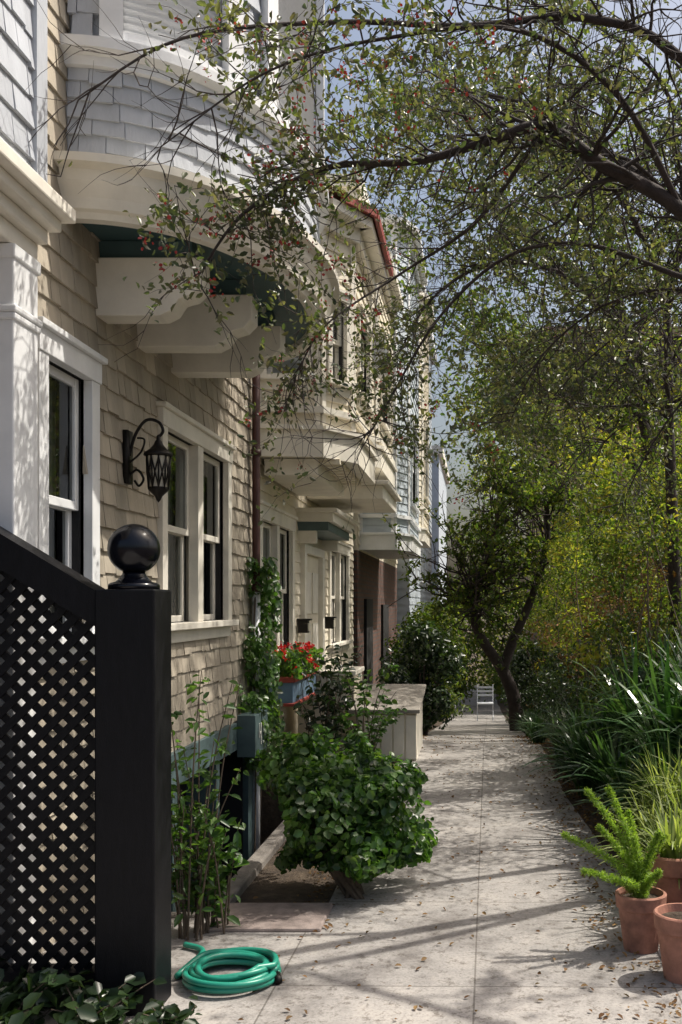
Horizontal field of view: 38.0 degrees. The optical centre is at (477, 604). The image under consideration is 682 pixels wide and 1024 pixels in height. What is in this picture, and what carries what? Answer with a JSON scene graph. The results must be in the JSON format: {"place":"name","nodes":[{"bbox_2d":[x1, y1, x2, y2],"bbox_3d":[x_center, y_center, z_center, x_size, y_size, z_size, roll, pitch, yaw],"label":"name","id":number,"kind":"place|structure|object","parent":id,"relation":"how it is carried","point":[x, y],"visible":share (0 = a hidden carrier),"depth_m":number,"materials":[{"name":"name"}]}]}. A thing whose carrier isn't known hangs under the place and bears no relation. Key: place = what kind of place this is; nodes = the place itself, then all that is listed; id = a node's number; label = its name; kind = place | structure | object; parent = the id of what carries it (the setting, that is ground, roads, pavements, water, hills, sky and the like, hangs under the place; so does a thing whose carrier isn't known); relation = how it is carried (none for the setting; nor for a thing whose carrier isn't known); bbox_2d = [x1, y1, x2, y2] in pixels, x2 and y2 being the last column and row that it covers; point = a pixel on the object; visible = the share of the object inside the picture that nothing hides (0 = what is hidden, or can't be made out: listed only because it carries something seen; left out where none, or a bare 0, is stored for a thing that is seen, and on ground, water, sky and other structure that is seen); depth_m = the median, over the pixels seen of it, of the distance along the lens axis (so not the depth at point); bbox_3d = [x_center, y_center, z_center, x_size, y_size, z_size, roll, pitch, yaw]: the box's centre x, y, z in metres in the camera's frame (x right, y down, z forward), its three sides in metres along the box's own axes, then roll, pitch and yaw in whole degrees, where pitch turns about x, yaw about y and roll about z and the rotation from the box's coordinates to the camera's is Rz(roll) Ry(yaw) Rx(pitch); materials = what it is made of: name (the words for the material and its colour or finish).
{"place":"outdoors","nodes":[
{"label":"outdoors","id":0,"kind":"place"},
{"bbox_2d":[29,684,681,1023],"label":"path","id":1,"kind":"structure","parent":0,"point":[495,964],"depth_m":4.66,"materials":[{"name":"concrete"}]},
{"bbox_2d":[0,137,75,962],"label":"porch entablature","id":2,"kind":"structure","parent":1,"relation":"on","point":[36,208],"depth_m":3.96,"materials":[{"name":"white paint"}]},
{"bbox_3d":[-2.135,-3.805,3.275,0.530,4.190,1.750,0,0,0],"label":"upper wall","id":3,"kind":"object","parent":2,"relation":"on","visible":0},
{"bbox_2d":[0,0,46,181],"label":"shingles","id":4,"kind":"object","parent":3,"relation":"attached to","point":[23,44],"visible":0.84,"depth_m":4.00,"materials":[{"name":"white wood"}]},
{"bbox_2d":[0,957,83,1023],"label":"groundcover plant","id":5,"kind":"object","parent":1,"relation":"on","point":[25,996],"visible":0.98,"depth_m":3.62,"materials":[{"name":"green plant"}]},
{"bbox_2d":[43,970,166,1023],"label":"groundcover plant","id":6,"kind":"object","parent":1,"relation":"on","point":[99,1004],"visible":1,"depth_m":3.57,"materials":[{"name":"green plant"}]},
{"bbox_2d":[95,524,170,1015],"bbox_3d":[-1.363,0.640,3.865,0.235,1.920,0.210,0,0,0],"label":"newel post","id":7,"kind":"object","parent":1,"relation":"on","point":[132,769],"visible":1,"depth_m":3.76,"materials":[{"name":"black paint"}]},
{"bbox_2d":[0,526,103,1008],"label":"lattice panel","id":8,"kind":"object","parent":7,"relation":"attached to","point":[67,592],"visible":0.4,"depth_m":3.84,"materials":[{"name":"black paint"}]},
{"bbox_2d":[129,995,201,1023],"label":"groundcover plant","id":9,"kind":"object","parent":1,"relation":"on","point":[154,1012],"visible":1,"depth_m":3.57,"materials":[{"name":"green plant"}]},
{"bbox_2d":[171,671,249,940],"bbox_3d":[-1.336,0.957,4.771,0.564,1.290,0.582,0,0,0],"label":"climbing shrub","id":10,"kind":"object","parent":1,"relation":"on","point":[180,887],"visible":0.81,"depth_m":4.63,"materials":[{"name":"green plant"}]},
{"bbox_2d":[171,782,249,933],"bbox_3d":[-1.292,1.233,4.714,0.317,0.739,0.471,0,0,-42],"label":"climbing shrub","id":11,"kind":"object","parent":1,"relation":"on","point":[217,904],"visible":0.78,"depth_m":4.69,"materials":[{"name":"green plant"}]},
{"bbox_2d":[174,942,281,993],"bbox_3d":[-1.139,1.543,4.173,0.676,0.089,0.420,0,0,27],"label":"garden hose","id":12,"kind":"object","parent":1,"relation":"on","point":[264,971],"visible":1,"depth_m":4.07,"materials":[{"name":"rubber"}]},
{"bbox_2d":[199,903,332,931],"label":"paving slab","id":13,"kind":"structure","parent":1,"relation":"on","point":[281,917],"depth_m":4.89,"materials":[{"name":"pink stone"}]},
{"bbox_2d":[255,723,439,899],"bbox_3d":[-0.781,1.146,5.417,1.099,0.928,0.980,0,0,23],"label":"ivy bush","id":14,"kind":"object","parent":1,"relation":"on","point":[347,821],"visible":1,"depth_m":5.24,"materials":[{"name":"green plant"}]},
{"bbox_2d":[238,735,680,1023],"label":"leaf litter","id":15,"kind":"object","parent":1,"relation":"on","point":[565,969],"visible":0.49,"depth_m":5.42,"materials":[{"name":"brown plant"}]},
{"bbox_2d":[477,684,493,720],"bbox_3d":[0.200,2.531,25.000,0.424,0.933,0.521,0,0,0],"label":"chair","id":16,"kind":"object","parent":1,"relation":"on","point":[485,703],"visible":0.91,"depth_m":25.18,"materials":[{"name":"white metal"}]},
{"bbox_2d":[615,886,666,953],"bbox_3d":[0.755,1.458,4.500,0.237,0.260,0.237,0,0,0],"label":"terracotta pot","id":17,"kind":"object","parent":1,"relation":"on","point":[639,930],"visible":0.91,"depth_m":4.42,"materials":[{"name":"ceramic"}]},
{"bbox_2d":[560,783,666,898],"bbox_3d":[0.635,1.097,4.470,0.521,0.542,0.311,0,0,0],"label":"foxtail fern","id":18,"kind":"object","parent":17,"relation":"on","point":[637,881],"visible":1,"depth_m":4.48,"materials":[{"name":"green plant"}]},
{"bbox_2d":[653,903,681,984],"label":"terracotta pot","id":19,"kind":"object","parent":1,"relation":"on","point":[668,921],"visible":1,"depth_m":4.08,"materials":[{"name":"ceramic"}]},
{"bbox_2d":[235,608,650,902],"bbox_3d":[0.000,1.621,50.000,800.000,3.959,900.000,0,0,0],"label":"ground","id":20,"kind":"structure","parent":0,"point":[270,883],"depth_m":5.86,"materials":[{"name":"soil"}]},
{"bbox_2d":[49,361,242,911],"bbox_3d":[-4.950,-1.550,5.510,6.100,8.900,6.220,0,0,0],"label":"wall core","id":21,"kind":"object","parent":20,"relation":"on","point":[233,805],"visible":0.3,"depth_m":7.66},
{"bbox_2d":[38,316,238,664],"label":"windows","id":22,"kind":"structure","parent":21,"relation":"attached to","point":[63,349],"depth_m":6.06,"materials":[{"name":"white wood"}]},
{"bbox_2d":[37,0,251,952],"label":"wall shingles","id":23,"kind":"object","parent":21,"relation":"attached to","point":[137,384],"depth_m":5.59,"materials":[{"name":"beige wood"}]},
{"bbox_2d":[123,418,172,502],"bbox_3d":[-1.851,-0.814,5.500,0.268,0.479,0.166,0,0,0],"label":"wall lantern","id":24,"kind":"object","parent":21,"relation":"attached to","point":[158,454],"depth_m":5.46,"materials":[{"name":"black metal"}]},
{"bbox_2d":[66,0,260,157],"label":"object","id":25,"kind":"object","parent":21,"relation":"attached to","point":[256,16],"visible":0.1,"depth_m":4.76,"materials":[{"name":"grey wood"}]},
{"bbox_2d":[67,0,319,243],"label":"bay shingles","id":26,"kind":"object","parent":25,"relation":"attached to","point":[104,131],"visible":0.27,"depth_m":4.83,"materials":[{"name":"white wood"}]},
{"bbox_2d":[53,33,339,362],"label":"bay cornice","id":27,"kind":"structure","parent":25,"relation":"attached to","point":[98,200],"depth_m":4.79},
{"bbox_2d":[99,0,323,165],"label":"bay windows","id":28,"kind":"structure","parent":25,"relation":"attached to","point":[126,17],"depth_m":5.08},
{"bbox_2d":[96,241,284,377],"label":"bay brackets","id":29,"kind":"object","parent":21,"relation":"attached to","point":[186,335],"visible":0.73,"depth_m":5.70,"materials":[{"name":"beige wood"}]},
{"bbox_2d":[81,223,308,347],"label":"bay soffit","id":30,"kind":"structure","parent":21,"relation":"attached to","point":[262,286],"depth_m":5.72,"materials":[{"name":"teal paint"}]},
{"bbox_2d":[251,374,260,853],"bbox_3d":[-1.930,-1.550,8.489,0.090,8.501,0.108,0,0,0],"label":"downspout","id":31,"kind":"object","parent":21,"relation":"attached to","point":[255,479],"visible":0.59,"depth_m":8.47,"materials":[{"name":"brown metal"}]},
{"bbox_2d":[239,557,285,852],"bbox_3d":[-1.859,1.139,8.458,0.284,3.123,0.859,0,0,0],"label":"wall vine","id":32,"kind":"object","parent":21,"relation":"attached to","point":[268,663],"depth_m":8.39,"materials":[{"name":"green plant"}]},
{"bbox_2d":[93,781,290,917],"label":"retaining wall","id":33,"kind":"structure","parent":20,"relation":"on","point":[265,852],"depth_m":5.83,"materials":[{"name":"concrete"}]},
{"bbox_2d":[171,709,267,911],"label":"garage front","id":34,"kind":"structure","parent":20,"relation":"on","point":[249,739],"depth_m":7.89,"materials":[{"name":"green paint"}]},
{"bbox_2d":[260,141,353,752],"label":"walls","id":35,"kind":"structure","parent":20,"relation":"on","point":[268,492],"depth_m":10.95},
{"bbox_2d":[268,641,323,706],"bbox_3d":[-1.801,0.646,9.649,0.463,0.587,1.442,0,0,0],"label":"flower box","id":36,"kind":"object","parent":35,"relation":"attached to","point":[294,682],"visible":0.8,"depth_m":9.16,"materials":[{"name":"green plant"}]},
{"bbox_2d":[251,388,357,665],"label":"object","id":37,"kind":"structure","parent":35,"relation":"attached to","point":[324,525],"depth_m":11.35,"materials":[{"name":"white wood"}]},
{"bbox_2d":[260,198,387,483],"bbox_3d":[-1.564,-2.555,10.060,1.091,2.370,2.491,0,0,0],"label":"bay window front","id":38,"kind":"structure","parent":35,"relation":"attached to","point":[359,233],"depth_m":9.29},
{"bbox_2d":[264,185,392,495],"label":"bay roof","id":39,"kind":"structure","parent":35,"relation":"attached to","point":[322,486],"depth_m":9.60,"materials":[{"name":"white paint"}]},
{"bbox_2d":[307,339,401,512],"bbox_3d":[-1.540,-2.280,12.500,0.980,2.040,2.000,0,0,0],"label":"hood","id":40,"kind":"object","parent":35,"relation":"attached to","point":[386,497],"visible":0.41,"depth_m":12.03,"materials":[{"name":"white wood"}]},
{"bbox_2d":[372,250,403,487],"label":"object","id":41,"kind":"structure","parent":35,"relation":"attached to","point":[388,470],"depth_m":13.77,"materials":[{"name":"beige wood"}]},
{"bbox_2d":[279,643,363,748],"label":"rose shrub","id":42,"kind":"object","parent":20,"relation":"on","point":[331,688],"visible":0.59,"depth_m":9.22,"materials":[{"name":"green plant"}]},
{"bbox_2d":[323,726,371,756],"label":"rose shrub","id":43,"kind":"object","parent":20,"relation":"on","point":[338,736],"visible":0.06,"depth_m":8.01,"materials":[{"name":"green plant"}]},
{"bbox_2d":[25,0,681,539],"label":"overhanging tree","id":44,"kind":"object","parent":20,"relation":"on","point":[539,130],"visible":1,"depth_m":4.70,"materials":[{"name":"green plant"}]},
{"bbox_2d":[298,666,425,761],"bbox_3d":[-1.265,1.150,10.435,1.370,0.900,1.230,0,0,0],"label":"bin cabinet","id":45,"kind":"object","parent":20,"relation":"on","point":[403,735],"visible":0.37,"depth_m":10.08,"materials":[{"name":"wood"}]},
{"bbox_2d":[331,174,397,683],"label":"walls","id":46,"kind":"structure","parent":20,"relation":"on","point":[375,597],"depth_m":17.93,"materials":[{"name":"wood"}]},
{"bbox_2d":[359,214,427,558],"bbox_3d":[-1.516,-3.705,18.003,1.048,5.570,3.606,0,0,0],"label":"bay window","id":47,"kind":"structure","parent":46,"relation":"attached to","point":[378,539],"depth_m":16.73,"materials":[{"name":"beige wood"}]},
{"bbox_2d":[419,291,434,547],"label":"house","id":48,"kind":"structure","parent":46,"relation":"attached to","point":[424,536],"depth_m":21.63,"materials":[{"name":"beige wood"}]},
{"bbox_2d":[324,662,406,755],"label":"rose shrub","id":49,"kind":"object","parent":20,"relation":"on","point":[347,723],"visible":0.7,"depth_m":9.14,"materials":[{"name":"green plant"}]},
{"bbox_2d":[376,662,412,683],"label":"dark shrub","id":50,"kind":"object","parent":20,"relation":"on","point":[397,679],"visible":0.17,"depth_m":12.09,"materials":[{"name":"green plant"}]},
{"bbox_2d":[397,286,436,641],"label":"blue house","id":51,"kind":"structure","parent":20,"relation":"on","point":[405,604],"depth_m":27.45,"materials":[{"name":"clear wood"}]},
{"bbox_2d":[383,605,464,729],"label":"dark shrub","id":52,"kind":"object","parent":20,"relation":"on","point":[453,632],"visible":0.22,"depth_m":17.46,"materials":[{"name":"green plant"}]},
{"bbox_2d":[378,619,470,734],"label":"dark shrub","id":53,"kind":"object","parent":20,"relation":"on","point":[439,660],"visible":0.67,"depth_m":14.12,"materials":[{"name":"green plant"}]},
{"bbox_2d":[393,600,467,709],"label":"potted shrub","id":54,"kind":"object","parent":20,"relation":"on","point":[426,608],"visible":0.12,"depth_m":21.00,"materials":[{"name":"green plant"}]},
{"bbox_2d":[432,446,449,602],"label":"apartment building","id":55,"kind":"structure","parent":20,"relation":"on","point":[440,480],"depth_m":48.00,"materials":[{"name":"white paint"}]},
{"bbox_2d":[418,604,473,717],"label":"potted shrub","id":56,"kind":"object","parent":20,"relation":"on","point":[455,700],"visible":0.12,"depth_m":26.94,"materials":[{"name":"green plant"}]},
{"bbox_2d":[432,595,485,704],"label":"shrub","id":57,"kind":"object","parent":20,"relation":"on","point":[473,644],"visible":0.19,"depth_m":31.92,"materials":[{"name":"green plant"}]},
{"bbox_2d":[432,584,531,690],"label":"distant trees","id":58,"kind":"object","parent":20,"relation":"on","point":[480,679],"visible":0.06,"depth_m":41.30,"materials":[{"name":"green plant"}]},
{"bbox_2d":[295,0,681,652],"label":"garden tree","id":59,"kind":"object","parent":20,"relation":"on","point":[645,378],"visible":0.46,"depth_m":8.51,"materials":[{"name":"green plant"}]},
{"bbox_2d":[442,585,540,702],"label":"distant trees","id":60,"kind":"object","parent":20,"relation":"on","point":[490,638],"visible":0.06,"depth_m":35.48,"materials":[{"name":"green plant"}]},
{"bbox_2d":[330,0,681,632],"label":"garden tree","id":61,"kind":"object","parent":20,"relation":"on","point":[509,293],"visible":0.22,"depth_m":12.40,"materials":[{"name":"green plant"}]},
{"bbox_2d":[381,248,640,731],"bbox_3d":[0.572,-1.958,16.061,3.787,8.336,3.674,0,0,45],"label":"leaning tree","id":62,"kind":"object","parent":20,"relation":"on","point":[492,539],"visible":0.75,"depth_m":15.89,"materials":[{"name":"green plant"}]},
{"bbox_2d":[484,642,538,704],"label":"dark shrub","id":63,"kind":"object","parent":20,"relation":"on","point":[496,680],"visible":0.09,"depth_m":28.86,"materials":[{"name":"green plant"}]},
{"bbox_2d":[345,0,681,615],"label":"overhanging tree","id":64,"kind":"object","parent":20,"relation":"on","point":[636,168],"visible":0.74,"depth_m":6.11,"materials":[{"name":"green plant"}]},
{"bbox_2d":[509,638,564,708],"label":"dark shrub","id":65,"kind":"object","parent":20,"relation":"on","point":[521,664],"visible":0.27,"depth_m":20.33,"materials":[{"name":"green plant"}]},
{"bbox_2d":[499,700,596,771],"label":"plant","id":66,"kind":"object","parent":20,"relation":"on","point":[528,729],"visible":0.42,"depth_m":11.49,"materials":[{"name":"green plant"}]},
{"bbox_2d":[427,303,681,623],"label":"distant trees","id":67,"kind":"object","parent":20,"relation":"on","point":[522,475],"visible":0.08,"depth_m":20.48,"materials":[{"name":"green plant"}]},
{"bbox_2d":[447,323,681,618],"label":"distant trees","id":68,"kind":"object","parent":20,"relation":"on","point":[513,465],"visible":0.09,"depth_m":20.66,"materials":[{"name":"green plant"}]},
{"bbox_2d":[515,695,614,749],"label":"agapanthus plant","id":69,"kind":"object","parent":20,"relation":"on","point":[563,715],"visible":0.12,"depth_m":9.41,"materials":[{"name":"green plant"}]},
{"bbox_2d":[525,694,617,775],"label":"agapanthus plant","id":70,"kind":"object","parent":20,"relation":"on","point":[580,729],"visible":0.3,"depth_m":8.19,"materials":[{"name":"green plant"}]},
{"bbox_2d":[518,694,650,834],"bbox_3d":[1.161,1.099,7.377,1.682,0.952,2.784,0,0,0],"label":"agapanthus plant","id":71,"kind":"object","parent":20,"relation":"on","point":[583,783],"visible":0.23,"depth_m":7.82,"materials":[{"name":"green plant"}]},
{"bbox_2d":[500,609,681,785],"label":"hedge","id":72,"kind":"object","parent":20,"relation":"on","point":[538,692],"visible":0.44,"depth_m":11.24,"materials":[{"name":"green plant"}]},
{"bbox_2d":[518,436,681,717],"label":"brushwood","id":73,"kind":"object","parent":20,"relation":"on","point":[641,612],"visible":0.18,"depth_m":9.81,"materials":[{"name":"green plant"}]},
{"bbox_2d":[518,338,681,715],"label":"hedge","id":74,"kind":"object","parent":20,"relation":"on","point":[616,551],"visible":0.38,"depth_m":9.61,"materials":[{"name":"green plant"}]},
{"bbox_2d":[522,517,679,710],"bbox_3d":[1.875,0.340,13.148,2.371,3.114,9.962,0,0,0],"label":"dry brush","id":75,"kind":"object","parent":20,"relation":"on","point":[569,676],"visible":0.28,"depth_m":10.31,"materials":[{"name":"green plant"}]},
{"bbox_2d":[526,326,681,647],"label":"brick apartment building","id":76,"kind":"structure","parent":20,"relation":"on","point":[538,534],"depth_m":31.00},
{"bbox_2d":[538,706,678,801],"bbox_3d":[1.275,1.034,7.674,1.608,1.046,4.248,0,0,8],"label":"agapanthus plant","id":77,"kind":"object","parent":20,"relation":"on","point":[663,750],"visible":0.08,"depth_m":7.30,"materials":[{"name":"green plant"}]},
{"bbox_2d":[550,676,674,798],"bbox_3d":[1.270,1.018,8.015,1.488,0.935,2.035,0,0,0],"label":"agapanthus plant","id":78,"kind":"object","parent":20,"relation":"on","point":[600,751],"visible":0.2,"depth_m":7.44,"materials":[{"name":"green plant"}]},
{"bbox_2d":[551,682,673,771],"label":"agapanthus plant","id":79,"kind":"object","parent":20,"relation":"on","point":[602,717],"visible":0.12,"depth_m":8.09,"materials":[{"name":"green plant"}]},
{"bbox_2d":[547,710,681,809],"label":"agapanthus plant","id":80,"kind":"object","parent":20,"relation":"on","point":[613,760],"visible":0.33,"depth_m":7.08,"materials":[{"name":"green plant"}]},
{"bbox_2d":[552,667,680,821],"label":"agapanthus plant","id":81,"kind":"object","parent":20,"relation":"on","point":[673,764],"visible":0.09,"depth_m":6.01,"materials":[{"name":"green plant"}]},
{"bbox_2d":[579,688,657,796],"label":"agapanthus plant","id":82,"kind":"object","parent":20,"relation":"on","point":[635,746],"visible":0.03,"depth_m":6.80,"materials":[{"name":"green plant"}]},
{"bbox_2d":[559,612,681,762],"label":"agapanthus plant","id":83,"kind":"object","parent":20,"relation":"on","point":[666,711],"visible":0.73,"depth_m":7.15,"materials":[{"name":"green plant"}]},
{"bbox_2d":[581,731,681,887],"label":"spider plant","id":84,"kind":"object","parent":20,"relation":"on","point":[664,798],"visible":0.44,"depth_m":5.50,"materials":[{"name":"green plant"}]},
{"bbox_2d":[584,679,680,759],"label":"agapanthus plant","id":85,"kind":"object","parent":20,"relation":"on","point":[639,720],"visible":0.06,"depth_m":7.76,"materials":[{"name":"green plant"}]},
{"bbox_2d":[585,692,680,770],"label":"agapanthus plant","id":86,"kind":"object","parent":20,"relation":"on","point":[647,748],"visible":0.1,"depth_m":6.81,"materials":[{"name":"green plant"}]},
{"bbox_2d":[597,689,681,806],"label":"agapanthus plant","id":87,"kind":"object","parent":20,"relation":"on","point":[667,759],"visible":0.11,"depth_m":6.16,"materials":[{"name":"green plant"}]},
{"bbox_2d":[647,850,681,903],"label":"terracotta pot","id":88,"kind":"object","parent":20,"relation":"on","point":[667,883],"visible":0.41,"depth_m":4.64,"materials":[{"name":"ceramic"}]},
{"bbox_3d":[1.180,1.360,4.500,0.288,0.300,0.288,0,0,0],"label":"terracotta pot","id":89,"kind":"object","parent":20,"relation":"on","visible":0},
{"bbox_2d":[636,800,681,858],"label":"spider plant","id":90,"kind":"object","parent":89,"relation":"in","point":[671,848],"visible":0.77,"depth_m":4.71,"materials":[{"name":"green plant"}]},
{"bbox_2d":[314,0,681,607],"label":"sky","id":91,"kind":"structure","parent":0,"point":[438,422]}
]}

